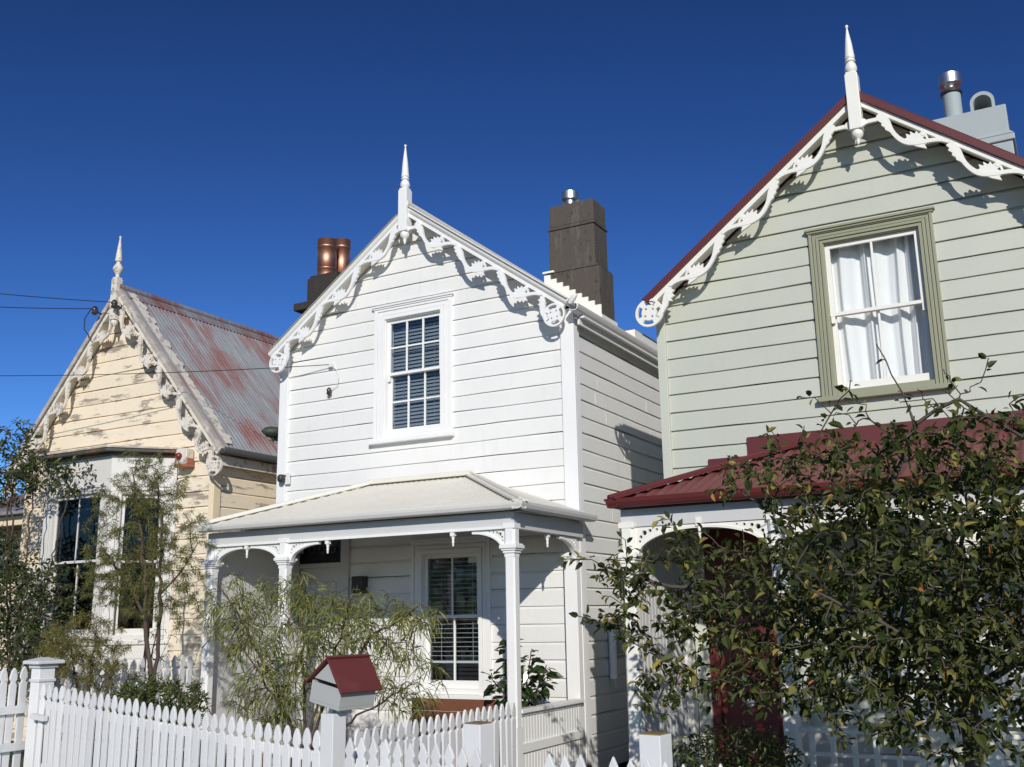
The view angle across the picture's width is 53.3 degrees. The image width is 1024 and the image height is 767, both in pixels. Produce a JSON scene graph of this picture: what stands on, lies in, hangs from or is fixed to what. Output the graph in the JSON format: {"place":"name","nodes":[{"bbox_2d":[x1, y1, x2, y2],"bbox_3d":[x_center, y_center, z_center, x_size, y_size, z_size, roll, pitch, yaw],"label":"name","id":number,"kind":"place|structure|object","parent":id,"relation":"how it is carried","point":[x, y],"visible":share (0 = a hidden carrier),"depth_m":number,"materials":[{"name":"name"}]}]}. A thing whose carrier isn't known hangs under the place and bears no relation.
{"place":"outdoors","nodes":[
{"label":"outdoors","id":0,"kind":"place"},
{"bbox_2d":[412,698,499,766],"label":"bench","id":1,"kind":"object","parent":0,"point":[450,705],"visible":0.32,"depth_m":10.49,"materials":[{"name":"wood"}]},
{"bbox_2d":[2,709,940,766],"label":"ground","id":2,"kind":"structure","parent":0,"point":[624,764],"depth_m":12.43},
{"bbox_2d":[0,651,31,706],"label":"spiky shrub","id":3,"kind":"object","parent":2,"relation":"on","point":[18,679],"visible":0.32,"depth_m":12.15,"materials":[{"name":"green plant"}]},
{"bbox_2d":[23,657,64,766],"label":"fence post","id":4,"kind":"object","parent":2,"relation":"on","point":[43,670],"visible":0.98,"depth_m":9.36,"materials":[{"name":"white paint"}]},
{"bbox_2d":[0,666,28,766],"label":"picket gate","id":5,"kind":"structure","parent":4,"relation":"attached to","point":[8,712],"depth_m":9.34,"materials":[{"name":"white paint"}]},
{"bbox_2d":[0,418,96,721],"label":"leafy shrub","id":6,"kind":"object","parent":2,"relation":"on","point":[21,473],"visible":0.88,"depth_m":13.39,"materials":[{"name":"green plant"}]},
{"bbox_2d":[33,607,131,705],"bbox_3d":[-4.069,3.017,9.614,1.252,1.799,0.864,-8,-15,28],"label":"feathery shrub","id":7,"kind":"object","parent":2,"relation":"on","point":[65,641],"visible":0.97,"depth_m":9.63,"materials":[{"name":"green plant"}]},
{"bbox_2d":[54,655,194,766],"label":"picket fence","id":8,"kind":"object","parent":2,"relation":"on","point":[183,672],"visible":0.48,"depth_m":10.37,"materials":[{"name":"white paint"}]},
{"bbox_2d":[71,449,217,762],"bbox_3d":[-3.615,2.281,9.938,1.803,3.370,0.850,-8,-15,28],"label":"wispy tree","id":9,"kind":"object","parent":2,"relation":"on","point":[120,573],"visible":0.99,"depth_m":10.04,"materials":[{"name":"green plant"}]},
{"bbox_2d":[135,513,178,766],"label":"trailing shrub","id":10,"kind":"object","parent":2,"relation":"on","point":[149,622],"visible":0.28,"depth_m":11.91,"materials":[{"name":"green plant"}]},
{"bbox_2d":[102,671,213,764],"bbox_3d":[-3.284,3.224,9.299,1.171,1.219,0.841,-8,-15,28],"label":"shrub","id":11,"kind":"object","parent":2,"relation":"on","point":[146,696],"visible":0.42,"depth_m":9.29,"materials":[{"name":"green plant"}]},
{"bbox_2d":[30,683,319,766],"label":"picket fence","id":12,"kind":"object","parent":2,"relation":"on","point":[76,735],"visible":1,"depth_m":8.23,"materials":[{"name":"white paint"}]},
{"bbox_2d":[0,236,350,751],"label":"weatherboard cottage","id":13,"kind":"structure","parent":2,"relation":"on","point":[215,433],"depth_m":14.65,"materials":[{"name":"beige paint"}]},
{"bbox_2d":[2,307,91,308],"bbox_3d":[-8.261,-1.233,15.324,4.220,0.472,0.013,-3,-13,7],"label":"overhead wire","id":14,"kind":"object","parent":13,"relation":"attached to","point":[48,308],"visible":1,"depth_m":15.11,"materials":[{"name":"rubber"}]},
{"bbox_2d":[0,293,110,302],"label":"overhead wire","id":15,"kind":"object","parent":13,"relation":"attached to","point":[55,298],"visible":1,"depth_m":14.98,"materials":[{"name":"rubber"}]},
{"bbox_2d":[55,503,66,623],"bbox_3d":[-6.555,2.623,14.526,0.205,2.010,0.729,3,-14,-16],"label":"window frame","id":16,"kind":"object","parent":13,"relation":"in","point":[64,520],"depth_m":14.86,"materials":[{"name":"paint"}]},
{"bbox_2d":[84,309,91,339],"bbox_3d":[-6.239,-0.870,15.003,0.112,0.429,0.162,1,-13,-8],"label":"drop wire","id":17,"kind":"object","parent":13,"relation":"attached to","point":[84,325],"visible":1,"depth_m":15.00,"materials":[{"name":"rubber"}]},
{"bbox_2d":[39,487,159,641],"bbox_3d":[-5.741,2.536,14.184,1.450,2.280,0.930,-8,-15,28],"label":"window","id":18,"kind":"structure","parent":13,"relation":"in","point":[56,507],"depth_m":14.15,"materials":[{"name":"paint"}]},
{"bbox_2d":[33,445,184,710],"bbox_3d":[-5.818,2.926,13.936,2.806,3.970,0.860,-8,-15,28],"label":"bay window","id":19,"kind":"structure","parent":13,"relation":"in","point":[104,459],"depth_m":13.85,"materials":[{"name":"paint"}]},
{"bbox_2d":[104,487,181,641],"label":"window","id":20,"kind":"structure","parent":13,"relation":"in","point":[113,613],"depth_m":13.71,"materials":[{"name":"paint"}]},
{"bbox_2d":[191,569,449,761],"bbox_3d":[-1.656,2.624,8.770,2.832,2.096,1.033,-8,-15,28],"label":"weeping shrub","id":21,"kind":"object","parent":2,"relation":"on","point":[306,604],"visible":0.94,"depth_m":8.79,"materials":[{"name":"green plant"}]},
{"bbox_2d":[320,712,345,766],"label":"fence post","id":22,"kind":"object","parent":2,"relation":"on","point":[333,739],"visible":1,"depth_m":7.02,"materials":[{"name":"white paint"}]},
{"bbox_2d":[304,654,382,713],"bbox_3d":[-1.188,2.124,7.212,0.373,0.401,0.407,-11,-16,36],"label":"letterbox","id":23,"kind":"object","parent":22,"relation":"on","point":[346,684],"visible":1,"depth_m":7.12,"materials":[{"name":"grey paint"}]},
{"bbox_2d":[196,145,663,766],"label":"weatherboard house","id":24,"kind":"structure","parent":2,"relation":"on","point":[468,431],"depth_m":11.84,"materials":[{"name":"white paint"}]},
{"bbox_2d":[0,364,328,375],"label":"overhead wire","id":25,"kind":"object","parent":24,"relation":"attached to","point":[151,373],"visible":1,"depth_m":13.69,"materials":[{"name":"rubber"}]},
{"bbox_2d":[368,292,496,445],"bbox_3d":[-1.008,-0.048,12.753,1.310,1.860,0.985,-8,-15,28],"label":"window","id":26,"kind":"structure","parent":24,"relation":"in","point":[430,381],"depth_m":12.52,"materials":[{"name":"white paint"}]},
{"bbox_2d":[407,535,534,699],"bbox_3d":[-0.495,2.744,11.845,1.250,1.885,0.985,-8,-15,28],"label":"window","id":27,"kind":"structure","parent":24,"relation":"in","point":[468,637],"depth_m":11.66,"materials":[{"name":"white paint"}]},
{"bbox_2d":[480,638,563,748],"bbox_3d":[0.060,3.155,10.031,0.917,1.273,0.524,-13,-18,43],"label":"potted plant","id":28,"kind":"object","parent":24,"relation":"on","point":[529,695],"visible":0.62,"depth_m":10.00,"materials":[{"name":"plant"}]},
{"bbox_2d":[353,702,515,766],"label":"picket fence","id":29,"kind":"object","parent":2,"relation":"on","point":[504,729],"visible":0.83,"depth_m":8.12,"materials":[{"name":"white paint"}]},
{"bbox_2d":[464,721,493,766],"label":"fence post","id":30,"kind":"object","parent":2,"relation":"on","point":[478,735],"visible":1,"depth_m":6.39,"materials":[{"name":"white paint"}]},
{"bbox_2d":[344,737,740,766],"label":"picket fence","id":31,"kind":"object","parent":2,"relation":"on","point":[435,756],"visible":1,"depth_m":6.50,"materials":[{"name":"white paint"}]},
{"bbox_2d":[639,731,672,766],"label":"fence post","id":32,"kind":"object","parent":2,"relation":"on","point":[655,748],"visible":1,"depth_m":5.65,"materials":[{"name":"white paint"}]},
{"bbox_2d":[672,716,809,766],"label":"garden bush","id":33,"kind":"object","parent":2,"relation":"on","point":[740,759],"visible":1,"depth_m":7.06,"materials":[{"name":"green plant"}]},
{"bbox_2d":[556,344,1023,766],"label":"apple tree","id":34,"kind":"object","parent":2,"relation":"on","point":[926,632],"visible":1,"depth_m":5.95,"materials":[{"name":"green plant"}]},
{"bbox_2d":[0,0,1023,550],"label":"sky","id":35,"kind":"structure","parent":0,"point":[220,140],"materials":[{"name":"blue"}]},
{"bbox_2d":[604,25,1023,766],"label":"weatherboard house","id":36,"kind":"structure","parent":0,"point":[838,243],"depth_m":9.64,"materials":[{"name":"green paint"}]},
{"bbox_2d":[804,206,972,412],"bbox_3d":[3.619,-0.619,9.915,1.365,1.860,0.985,-8,-15,28],"label":"window","id":37,"kind":"structure","parent":36,"relation":"in","point":[885,293],"depth_m":9.70,"materials":[{"name":"green paint"}]},
{"bbox_2d":[874,512,1023,726],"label":"window","id":38,"kind":"structure","parent":36,"relation":"in","point":[1003,679],"depth_m":8.84,"materials":[{"name":"white paint"}]}
]}

